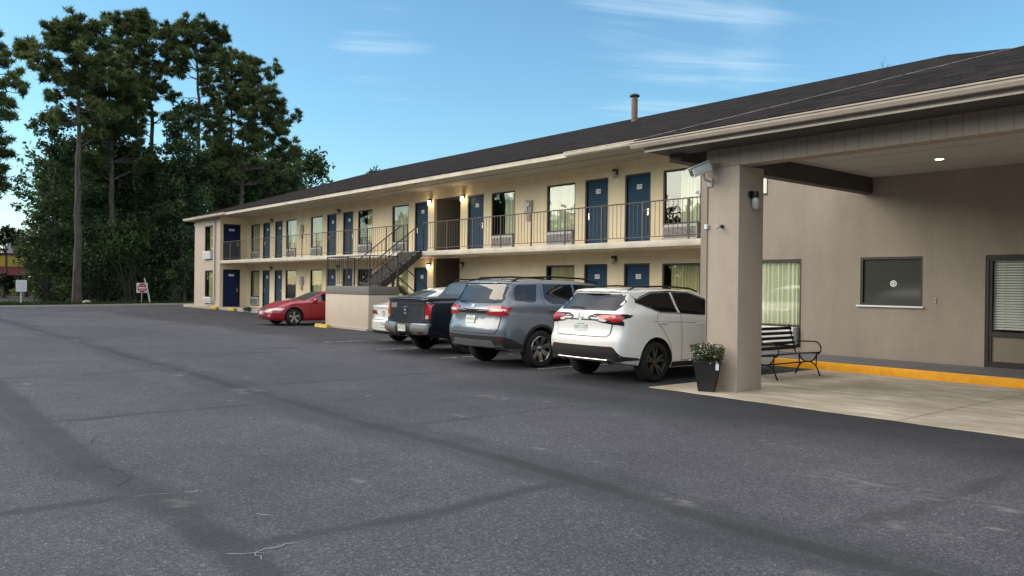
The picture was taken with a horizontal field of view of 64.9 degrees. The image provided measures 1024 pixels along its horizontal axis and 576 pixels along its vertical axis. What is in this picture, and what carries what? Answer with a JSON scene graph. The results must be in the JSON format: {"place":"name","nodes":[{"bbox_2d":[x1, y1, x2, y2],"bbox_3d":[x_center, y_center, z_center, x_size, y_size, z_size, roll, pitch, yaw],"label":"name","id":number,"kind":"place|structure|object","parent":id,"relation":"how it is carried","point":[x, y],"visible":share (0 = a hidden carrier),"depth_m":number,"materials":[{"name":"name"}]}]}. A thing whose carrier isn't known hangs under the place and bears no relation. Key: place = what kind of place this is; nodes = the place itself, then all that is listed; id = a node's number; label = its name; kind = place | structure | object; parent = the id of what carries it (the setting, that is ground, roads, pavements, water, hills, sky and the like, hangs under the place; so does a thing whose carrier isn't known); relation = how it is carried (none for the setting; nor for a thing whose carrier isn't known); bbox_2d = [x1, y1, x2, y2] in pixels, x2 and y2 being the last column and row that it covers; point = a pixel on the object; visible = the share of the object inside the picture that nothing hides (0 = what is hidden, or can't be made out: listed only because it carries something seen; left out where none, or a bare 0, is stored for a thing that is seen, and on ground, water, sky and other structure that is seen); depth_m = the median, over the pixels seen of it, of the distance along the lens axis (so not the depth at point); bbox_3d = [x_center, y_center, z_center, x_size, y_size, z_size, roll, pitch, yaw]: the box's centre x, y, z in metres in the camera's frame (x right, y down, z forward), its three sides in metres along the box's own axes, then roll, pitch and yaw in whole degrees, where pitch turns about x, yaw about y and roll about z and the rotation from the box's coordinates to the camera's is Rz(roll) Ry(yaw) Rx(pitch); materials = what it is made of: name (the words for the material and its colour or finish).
{"place":"outdoors","nodes":[
{"label":"outdoors","id":0,"kind":"place"},
{"bbox_2d":[0,293,192,302],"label":"verge soil","id":1,"kind":"structure","parent":0,"point":[15,297],"depth_m":67.20,"materials":[{"name":"brown soil"}]},
{"bbox_2d":[0,271,10,297],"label":"broadleaf tree","id":2,"kind":"object","parent":1,"relation":"on","point":[4,288],"visible":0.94,"depth_m":70.93,"materials":[{"name":"green plant"}]},
{"bbox_2d":[0,224,21,295],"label":"broadleaf tree","id":3,"kind":"object","parent":1,"relation":"on","point":[6,230],"visible":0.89,"depth_m":80.94,"materials":[{"name":"green plant"}]},
{"bbox_2d":[0,29,31,199],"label":"pine tree","id":4,"kind":"object","parent":1,"relation":"on","point":[16,83],"visible":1,"depth_m":48.98,"materials":[{"name":"green plant"}]},
{"bbox_2d":[16,280,26,302],"bbox_3d":[-31.848,0.330,52.245,0.620,1.680,0.148,1,0,-39],"label":"notice sign","id":5,"kind":"object","parent":1,"relation":"on","point":[21,286],"visible":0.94,"depth_m":52.21,"materials":[{"name":"metal"}]},
{"bbox_2d":[15,239,35,296],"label":"broadleaf tree","id":6,"kind":"object","parent":1,"relation":"on","point":[25,294],"visible":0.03,"depth_m":75.18,"materials":[{"name":"green plant"}]},
{"bbox_2d":[8,103,89,300],"bbox_3d":[-35.963,-6.566,62.367,5.307,15.540,6.175,1,0,-39],"label":"oak tree","id":7,"kind":"object","parent":1,"relation":"on","point":[46,205],"visible":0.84,"depth_m":62.13,"materials":[{"name":"green plant"}]},
{"bbox_2d":[6,214,91,301],"bbox_3d":[-35.024,-2.195,62.967,6.303,7.363,5.728,1,0,10],"label":"shrub","id":8,"kind":"object","parent":1,"relation":"on","point":[31,257],"visible":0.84,"depth_m":61.87,"materials":[{"name":"green plant"}]},
{"bbox_2d":[10,5,122,302],"bbox_3d":[-31.818,-9.524,57.789,7.264,21.579,5.822,1,0,-39],"label":"pine tree","id":9,"kind":"object","parent":1,"relation":"on","point":[73,36],"visible":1,"depth_m":57.96,"materials":[{"name":"green plant"}]},
{"bbox_2d":[60,210,141,301],"bbox_3d":[-32.312,-2.219,63.614,6.151,7.724,5.550,1,0,-39],"label":"shrub","id":10,"kind":"object","parent":1,"relation":"on","point":[102,266],"visible":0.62,"depth_m":62.82,"materials":[{"name":"green plant"}]},
{"bbox_2d":[60,134,160,294],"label":"oak tree","id":11,"kind":"object","parent":1,"relation":"on","point":[128,188],"visible":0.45,"depth_m":65.63,"materials":[{"name":"green plant"}]},
{"bbox_2d":[68,43,156,301],"bbox_3d":[-31.616,-9.090,63.425,6.674,20.681,6.325,1,0,-14],"label":"pine tree","id":12,"kind":"object","parent":1,"relation":"on","point":[125,94],"visible":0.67,"depth_m":63.20,"materials":[{"name":"green plant"}]},
{"bbox_2d":[96,230,151,301],"bbox_3d":[-30.062,-1.639,61.973,4.117,5.681,3.248,1,0,-16],"label":"shrub","id":13,"kind":"object","parent":1,"relation":"on","point":[139,240],"visible":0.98,"depth_m":61.65,"materials":[{"name":"green plant"}]},
{"bbox_2d":[136,283,147,300],"bbox_3d":[-27.191,0.422,59.178,0.760,1.581,0.084,1,0,-36],"label":"entry sign","id":14,"kind":"object","parent":1,"relation":"on","point":[141,288],"visible":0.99,"depth_m":59.16,"materials":[{"name":"metal"}]},
{"bbox_2d":[99,6,185,300],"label":"pine tree","id":15,"kind":"object","parent":1,"relation":"on","point":[137,27],"visible":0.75,"depth_m":67.12,"materials":[{"name":"green plant"}]},
{"bbox_2d":[112,209,179,301],"bbox_3d":[-29.419,-2.417,64.802,5.510,7.963,4.911,1,0,-39],"label":"shrub","id":16,"kind":"object","parent":1,"relation":"on","point":[151,250],"visible":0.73,"depth_m":64.62,"materials":[{"name":"green plant"}]},
{"bbox_2d":[144,278,150,301],"bbox_3d":[-26.799,0.242,59.261,0.583,1.972,0.240,1,0,-39],"label":"leaning pole","id":17,"kind":"object","parent":1,"relation":"on","point":[147,290],"visible":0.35,"depth_m":59.22,"materials":[{"name":"paint"}]},
{"bbox_2d":[149,217,194,300],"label":"shrub","id":18,"kind":"object","parent":1,"relation":"on","point":[189,262],"visible":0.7,"depth_m":65.19,"materials":[{"name":"green plant"}]},
{"bbox_2d":[12,139,335,297],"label":"woodland","id":19,"kind":"object","parent":1,"relation":"on","point":[313,163],"visible":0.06,"depth_m":77.73,"materials":[{"name":"green plant"}]},
{"bbox_2d":[166,269,186,301],"bbox_3d":[-26.507,-0.121,63.669,1.365,2.741,4.463,1,0,-15],"label":"shrub","id":20,"kind":"object","parent":1,"relation":"on","point":[177,289],"visible":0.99,"depth_m":63.05,"materials":[{"name":"green plant"}]},
{"bbox_2d":[141,98,222,301],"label":"oak tree","id":21,"kind":"object","parent":1,"relation":"on","point":[176,206],"visible":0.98,"depth_m":65.37,"materials":[{"name":"green plant"}]},
{"bbox_2d":[158,10,237,212],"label":"pine tree","id":22,"kind":"object","parent":1,"relation":"on","point":[194,32],"visible":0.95,"depth_m":67.76,"materials":[{"name":"green plant"}]},
{"bbox_2d":[196,134,257,212],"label":"oak tree","id":23,"kind":"object","parent":1,"relation":"on","point":[225,197],"visible":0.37,"depth_m":70.88,"materials":[{"name":"green plant"}]},
{"bbox_2d":[200,45,283,189],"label":"pine tree","id":24,"kind":"object","parent":1,"relation":"on","point":[248,69],"visible":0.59,"depth_m":72.47,"materials":[{"name":"green plant"}]},
{"bbox_2d":[208,82,305,204],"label":"pine tree","id":25,"kind":"object","parent":1,"relation":"on","point":[253,133],"visible":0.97,"depth_m":70.01,"materials":[{"name":"green plant"}]},
{"bbox_2d":[234,156,302,202],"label":"oak tree","id":26,"kind":"object","parent":1,"relation":"on","point":[289,183],"visible":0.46,"depth_m":74.30,"materials":[{"name":"green plant"}]},
{"bbox_2d":[0,297,193,304],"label":"verge grass","id":27,"kind":"structure","parent":0,"point":[65,302],"depth_m":55.94,"materials":[{"name":"green plant"}]},
{"bbox_2d":[188,304,258,309],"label":"walkway","id":28,"kind":"structure","parent":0,"point":[255,308],"depth_m":49.29,"materials":[{"name":"concrete"}]},
{"bbox_2d":[0,305,1023,575],"bbox_3d":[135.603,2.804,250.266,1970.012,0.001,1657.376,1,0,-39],"label":"parking lot","id":29,"kind":"structure","parent":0,"point":[354,453],"depth_m":7.52,"materials":[{"name":"grey asphalt"}]},
{"bbox_2d":[0,240,31,294],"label":"restaurant building","id":30,"kind":"structure","parent":29,"relation":"on","point":[13,269],"depth_m":85.57,"materials":[{"name":"yellow paint"}]},
{"bbox_2d":[8,276,23,288],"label":"window","id":31,"kind":"structure","parent":30,"relation":"in","point":[11,285],"depth_m":85.68,"materials":[{"name":"black glass"}]},
{"bbox_2d":[0,303,193,306],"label":"kerb","id":32,"kind":"structure","parent":29,"relation":"on","point":[92,305],"depth_m":53.84,"materials":[{"name":"concrete"}]},
{"bbox_2d":[90,435,130,485],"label":"open cracks","id":33,"kind":"object","parent":29,"relation":"on","point":[110,468],"visible":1,"depth_m":7.25,"materials":[{"name":"black asphalt"}]},
{"bbox_2d":[183,304,257,312],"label":"kerb","id":34,"kind":"structure","parent":29,"relation":"on","point":[219,308],"depth_m":49.81,"materials":[{"name":"concrete"}]},
{"bbox_2d":[142,490,298,558],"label":"pavement cracks","id":35,"kind":"object","parent":29,"relation":"on","point":[257,551],"visible":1,"depth_m":5.14,"materials":[{"name":"grey asphalt"}]},
{"bbox_2d":[258,291,325,325],"bbox_3d":[-8.202,0.825,33.843,4.801,1.377,2.240,1,0,-39],"label":"parked car","id":36,"kind":"object","parent":29,"relation":"on","point":[309,306],"visible":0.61,"depth_m":32.53,"materials":[{"name":"paint"}]},
{"bbox_2d":[314,323,329,327],"bbox_3d":[-7.387,1.465,31.350,0.160,0.130,1.040,1,0,-39],"label":"wheel stop","id":37,"kind":"object","parent":29,"relation":"on","point":[322,325],"visible":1,"depth_m":31.17,"materials":[{"name":"yellow paint"}]},
{"bbox_2d":[122,309,600,368],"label":"parking lines","id":38,"kind":"object","parent":29,"relation":"on","point":[400,348],"visible":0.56,"depth_m":19.93,"materials":[{"name":"paint"}]},
{"bbox_2d":[366,165,379,173],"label":"broadleaf tree","id":39,"kind":"object","parent":29,"relation":"on","point":[370,171],"visible":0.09,"depth_m":81.89,"materials":[{"name":"plant"}]},
{"bbox_2d":[325,224,428,330],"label":"staircase","id":40,"kind":"structure","parent":29,"relation":"on","point":[349,307],"depth_m":30.75,"materials":[{"name":"beige paint"}]},
{"bbox_2d":[372,287,445,340],"bbox_3d":[-1.762,0.796,24.599,5.064,1.643,2.323,1,0,-39],"label":"parked car","id":41,"kind":"object","parent":29,"relation":"on","point":[380,315],"visible":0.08,"depth_m":23.40,"materials":[{"name":"white paint"}]},
{"bbox_2d":[384,279,485,353],"bbox_3d":[-0.608,0.694,21.663,5.631,1.891,2.510,1,0,-39],"label":"parked pickup","id":42,"kind":"object","parent":29,"relation":"on","point":[422,322],"visible":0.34,"depth_m":19.78,"materials":[{"name":"blue paint"}]},
{"bbox_2d":[449,276,600,367],"bbox_3d":[1.151,0.705,18.579,5.290,1.929,2.489,1,0,-39],"label":"parked car","id":43,"kind":"object","parent":29,"relation":"on","point":[490,319],"visible":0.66,"depth_m":16.83,"materials":[{"name":"grey paint"}]},
{"bbox_2d":[183,45,1023,391],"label":"motel","id":44,"kind":"structure","parent":29,"relation":"on","point":[869,227],"depth_m":18.79,"materials":[{"name":"beige paint"}]},
{"bbox_2d":[202,225,212,259],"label":"window","id":45,"kind":"structure","parent":44,"relation":"in","point":[207,255],"depth_m":51.68,"materials":[{"name":"brown metal"}]},
{"bbox_2d":[202,270,212,303],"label":"window","id":46,"kind":"structure","parent":44,"relation":"in","point":[207,299],"depth_m":51.77,"materials":[{"name":"glass"}]},
{"bbox_2d":[223,270,238,306],"bbox_3d":[-17.660,0.027,50.645,0.974,2.272,0.111,1,0,-39],"label":"door","id":47,"kind":"structure","parent":44,"relation":"in","point":[231,277],"depth_m":50.67,"materials":[{"name":"blue paint"}]},
{"bbox_2d":[224,225,238,259],"bbox_3d":[-17.624,-2.835,50.638,0.974,2.227,0.111,1,0,-39],"label":"door","id":48,"kind":"structure","parent":44,"relation":"in","point":[231,232],"depth_m":50.64,"materials":[{"name":"blue paint"}]},
{"bbox_2d":[250,224,259,258],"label":"window","id":49,"kind":"structure","parent":44,"relation":"in","point":[256,253],"depth_m":50.21,"materials":[{"name":"clear glass"}]},
{"bbox_2d":[250,271,259,305],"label":"window","id":50,"kind":"structure","parent":44,"relation":"in","point":[254,300],"depth_m":50.25,"materials":[{"name":"brown metal"}]},
{"bbox_2d":[264,223,269,257],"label":"door","id":51,"kind":"structure","parent":44,"relation":"in","point":[267,226],"depth_m":48.87,"materials":[{"name":"blue paint"}]},
{"bbox_2d":[264,271,269,305],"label":"door","id":52,"kind":"structure","parent":44,"relation":"in","point":[266,273],"depth_m":48.92,"materials":[{"name":"blue paint"}]},
{"bbox_2d":[276,271,281,300],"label":"door","id":53,"kind":"structure","parent":44,"relation":"in","point":[278,273],"depth_m":47.49,"materials":[{"name":"blue paint"}]},
{"bbox_2d":[276,222,282,257],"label":"door","id":54,"kind":"structure","parent":44,"relation":"in","point":[279,224],"depth_m":47.48,"materials":[{"name":"blue paint"}]},
{"bbox_2d":[285,270,295,299],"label":"window","id":55,"kind":"structure","parent":44,"relation":"in","point":[286,270],"depth_m":46.61,"materials":[{"name":"glass"}]},
{"bbox_2d":[285,219,296,256],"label":"window","id":56,"kind":"structure","parent":44,"relation":"in","point":[293,222],"depth_m":46.08,"materials":[{"name":"clear glass"}]},
{"bbox_2d":[299,277,303,289],"bbox_3d":[-11.757,-0.258,44.846,0.150,0.760,0.400,1,0,-39],"label":"meter panel","id":57,"kind":"object","parent":44,"relation":"attached to","point":[301,280],"visible":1,"depth_m":44.76,"materials":[{"name":"metal"}]},
{"bbox_2d":[299,225,303,238],"bbox_3d":[-11.758,-3.128,44.886,0.150,0.760,0.400,1,0,-39],"label":"meter panel","id":58,"kind":"object","parent":44,"relation":"attached to","point":[301,228],"visible":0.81,"depth_m":44.81,"materials":[{"name":"metal"}]},
{"bbox_2d":[310,270,321,291],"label":"window","id":59,"kind":"structure","parent":44,"relation":"in","point":[317,273],"depth_m":43.68,"materials":[{"name":"brown glass"}]},
{"bbox_2d":[310,216,322,255],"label":"window","id":60,"kind":"structure","parent":44,"relation":"in","point":[316,222],"depth_m":43.69,"materials":[{"name":"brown glass"}]},
{"bbox_2d":[328,270,334,285],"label":"door","id":61,"kind":"structure","parent":44,"relation":"in","point":[329,284],"depth_m":42.31,"materials":[{"name":"blue paint"}]},
{"bbox_2d":[328,215,335,254],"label":"door","id":62,"kind":"structure","parent":44,"relation":"in","point":[332,219],"depth_m":42.28,"materials":[{"name":"blue paint"}]},
{"bbox_2d":[344,270,351,285],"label":"door","id":63,"kind":"structure","parent":44,"relation":"in","point":[345,284],"depth_m":40.87,"materials":[{"name":"blue paint"}]},
{"bbox_2d":[344,213,352,254],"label":"door","id":64,"kind":"structure","parent":44,"relation":"in","point":[348,216],"depth_m":40.90,"materials":[{"name":"blue paint"}]},
{"bbox_2d":[357,209,372,253],"bbox_3d":[-7.156,-2.718,39.483,0.219,2.203,1.432,1,0,-39],"label":"window","id":65,"kind":"structure","parent":44,"relation":"in","point":[370,212],"depth_m":39.40,"materials":[{"name":"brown glass"}]},
{"bbox_2d":[358,269,371,285],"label":"window","id":66,"kind":"structure","parent":44,"relation":"in","point":[359,269],"depth_m":39.99,"materials":[{"name":"brown metal"}]},
{"bbox_2d":[392,270,407,296],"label":"window","id":67,"kind":"structure","parent":44,"relation":"in","point":[404,276],"depth_m":36.91,"materials":[{"name":"brown glass"}]},
{"bbox_2d":[392,204,408,251],"bbox_3d":[-5.087,-2.685,36.964,0.221,2.203,1.432,1,0,-39],"label":"window","id":68,"kind":"structure","parent":44,"relation":"in","point":[400,213],"depth_m":37.05,"materials":[{"name":"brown glass"}]},
{"bbox_2d":[416,269,426,290],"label":"door","id":69,"kind":"structure","parent":44,"relation":"in","point":[421,274],"depth_m":35.64,"materials":[{"name":"blue paint"}]},
{"bbox_2d":[416,203,427,250],"bbox_3d":[-3.975,-2.617,35.600,0.128,2.230,0.956,1,0,-39],"label":"door","id":70,"kind":"structure","parent":44,"relation":"in","point":[422,209],"depth_m":35.67,"materials":[{"name":"blue paint"}]},
{"bbox_2d":[470,196,482,248],"bbox_3d":[-1.436,-2.578,32.509,0.128,2.230,0.956,1,0,-39],"label":"door","id":71,"kind":"structure","parent":44,"relation":"in","point":[476,203],"depth_m":32.53,"materials":[{"name":"blue paint"}]},
{"bbox_2d":[491,191,514,247],"bbox_3d":[-0.311,-2.611,31.143,0.214,2.203,1.452,1,0,-39],"label":"window","id":72,"kind":"structure","parent":44,"relation":"in","point":[508,238],"depth_m":30.99,"materials":[{"name":"brown glass"}]},
{"bbox_2d":[524,200,532,220],"bbox_3d":[0.577,-2.866,29.863,0.150,0.760,0.400,1,0,-39],"label":"meter panel","id":73,"kind":"object","parent":44,"relation":"attached to","point":[528,206],"visible":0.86,"depth_m":29.82,"materials":[{"name":"metal"}]},
{"bbox_2d":[546,265,573,280],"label":"window","id":74,"kind":"structure","parent":44,"relation":"in","point":[561,270],"depth_m":28.64,"materials":[{"name":"brown glass"}]},
{"bbox_2d":[546,183,574,244],"bbox_3d":[1.766,-2.578,28.617,0.218,2.203,1.472,1,0,-39],"label":"window","id":75,"kind":"structure","parent":44,"relation":"in","point":[562,196],"depth_m":28.70,"materials":[{"name":"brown glass"}]},
{"bbox_2d":[587,266,605,287],"bbox_3d":[2.849,0.372,27.254,0.128,2.235,0.976,1,0,-39],"label":"door","id":76,"kind":"structure","parent":44,"relation":"in","point":[597,274],"depth_m":27.25,"materials":[{"name":"blue paint"}]},
{"bbox_2d":[587,180,606,242],"bbox_3d":[2.885,-2.510,27.247,0.128,2.230,0.976,1,0,-39],"label":"door","id":77,"kind":"structure","parent":44,"relation":"in","point":[597,190],"depth_m":27.28,"materials":[{"name":"blue paint"}]},
{"bbox_2d":[611,256,616,264],"bbox_3d":[3.337,-0.912,26.448,0.188,0.300,0.160,1,0,-39],"label":"wall lamp","id":78,"kind":"object","parent":44,"relation":"attached to","point":[613,259],"visible":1,"depth_m":26.39,"materials":[{"name":"brown metal"}]},
{"bbox_2d":[612,169,617,177],"bbox_3d":[3.373,-3.762,26.441,0.188,0.300,0.160,1,0,-39],"label":"wall lamp","id":79,"kind":"object","parent":44,"relation":"attached to","point":[614,172],"visible":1,"depth_m":26.38,"materials":[{"name":"brown metal"}]},
{"bbox_2d":[627,265,648,285],"bbox_3d":[4.016,0.390,25.832,0.128,2.235,0.976,1,0,-39],"label":"door","id":80,"kind":"structure","parent":44,"relation":"in","point":[637,275],"depth_m":25.85,"materials":[{"name":"blue paint"}]},
{"bbox_2d":[627,174,649,241],"bbox_3d":[4.053,-2.492,25.825,0.128,2.230,0.976,1,0,-39],"label":"door","id":81,"kind":"structure","parent":44,"relation":"in","point":[638,186],"depth_m":25.85,"materials":[{"name":"blue paint"}]},
{"bbox_2d":[662,263,699,294],"bbox_3d":[5.150,0.337,24.459,0.218,2.168,1.452,1,0,-39],"label":"window","id":82,"kind":"structure","parent":44,"relation":"in","point":[683,274],"depth_m":24.47,"materials":[{"name":"brown glass"}]},
{"bbox_2d":[663,168,701,239],"bbox_3d":[5.184,-2.525,24.450,0.213,2.203,1.452,1,0,-39],"label":"window","id":83,"kind":"structure","parent":44,"relation":"in","point":[690,187],"depth_m":24.38,"materials":[{"name":"brown metal"}]},
{"bbox_2d":[686,160,712,186],"bbox_3d":[3.143,-1.913,13.412,0.497,0.423,0.228,1,0,-17],"label":"security camera","id":84,"kind":"object","parent":44,"relation":"attached to","point":[700,169],"visible":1,"depth_m":13.34,"materials":[{"name":"paint"}]},
{"bbox_2d":[704,187,708,348],"bbox_3d":[3.264,-0.012,13.582,0.055,3.400,0.060,1,0,-39],"label":"cable conduit","id":85,"kind":"object","parent":44,"relation":"attached to","point":[706,226],"visible":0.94,"depth_m":13.58,"materials":[{"name":"beige"}]},
{"bbox_2d":[715,225,723,229],"bbox_3d":[3.432,-1.009,13.325,0.152,0.090,0.072,1,0,-31],"label":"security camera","id":86,"kind":"object","parent":44,"relation":"attached to","point":[719,226],"visible":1,"depth_m":13.31,"materials":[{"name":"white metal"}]},
{"bbox_2d":[748,191,758,208],"bbox_3d":[4.002,-1.449,13.266,0.170,0.305,0.147,1,0,-39],"label":"wall lamp","id":87,"kind":"object","parent":44,"relation":"attached to","point":[754,195],"visible":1,"depth_m":13.22,"materials":[{"name":"white metal"}]},
{"bbox_2d":[763,178,767,195],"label":"window","id":88,"kind":"structure","parent":44,"relation":"in","point":[765,193],"depth_m":20.36,"materials":[{"name":"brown glass"}]},
{"bbox_2d":[762,259,801,346],"bbox_3d":[6.523,0.364,20.022,0.330,2.128,1.452,1,0,-39],"label":"window","id":89,"kind":"structure","parent":44,"relation":"in","point":[781,279],"depth_m":19.93,"materials":[{"name":"brown metal"}]},
{"bbox_2d":[856,256,923,307],"bbox_3d":[8.366,-0.128,17.815,0.160,1.111,1.480,1,0,-39],"label":"window","id":90,"kind":"structure","parent":44,"relation":"in","point":[896,282],"depth_m":17.81,"materials":[{"name":"grey glass"}]},
{"bbox_2d":[985,254,1023,369],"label":"lobby door","id":91,"kind":"structure","parent":44,"relation":"in","point":[1005,350],"depth_m":16.10,"materials":[{"name":"brown metal"}]},
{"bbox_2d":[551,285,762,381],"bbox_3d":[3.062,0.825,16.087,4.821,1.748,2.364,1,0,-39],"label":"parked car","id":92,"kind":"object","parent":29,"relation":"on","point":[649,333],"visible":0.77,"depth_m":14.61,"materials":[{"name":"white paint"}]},
{"bbox_2d":[761,357,772,363],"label":"kerb","id":93,"kind":"structure","parent":29,"relation":"on","point":[766,360],"depth_m":18.11,"materials":[{"name":"concrete"}]},
{"bbox_2d":[772,358,1023,388],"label":"kerb","id":94,"kind":"structure","parent":29,"relation":"on","point":[950,377],"depth_m":15.65,"materials":[{"name":"yellow paint"}]},
{"bbox_2d":[0,0,1023,276],"label":"sky","id":95,"kind":"structure","parent":0,"point":[386,84],"materials":[{"name":"blue"}]},
{"bbox_2d":[649,369,1023,437],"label":"canopy slab","id":96,"kind":"structure","parent":0,"point":[893,398],"depth_m":12.66,"materials":[{"name":"concrete"}]},
{"bbox_2d":[689,342,725,391],"bbox_3d":[3.211,1.286,13.272,0.614,0.821,0.611,1,0,23],"label":"flower planter","id":97,"kind":"object","parent":96,"relation":"on","point":[707,367],"visible":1,"depth_m":13.14,"materials":[{"name":"plastic"}]},
{"bbox_2d":[761,324,821,380],"bbox_3d":[5.264,1.223,15.602,1.600,1.001,0.737,1,0,-39],"label":"park bench","id":98,"kind":"object","parent":96,"relation":"on","point":[775,344],"visible":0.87,"depth_m":15.86,"materials":[{"name":"black paint"}]},
{"bbox_2d":[814,374,1023,419],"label":"slab joints","id":99,"kind":"object","parent":96,"relation":"on","point":[945,410],"visible":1,"depth_m":12.05,"materials":[{"name":"grey concrete"}]},
{"bbox_2d":[761,350,1023,378],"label":"walkway","id":100,"kind":"structure","parent":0,"point":[989,371],"depth_m":16.54,"materials":[{"name":"beige concrete"}]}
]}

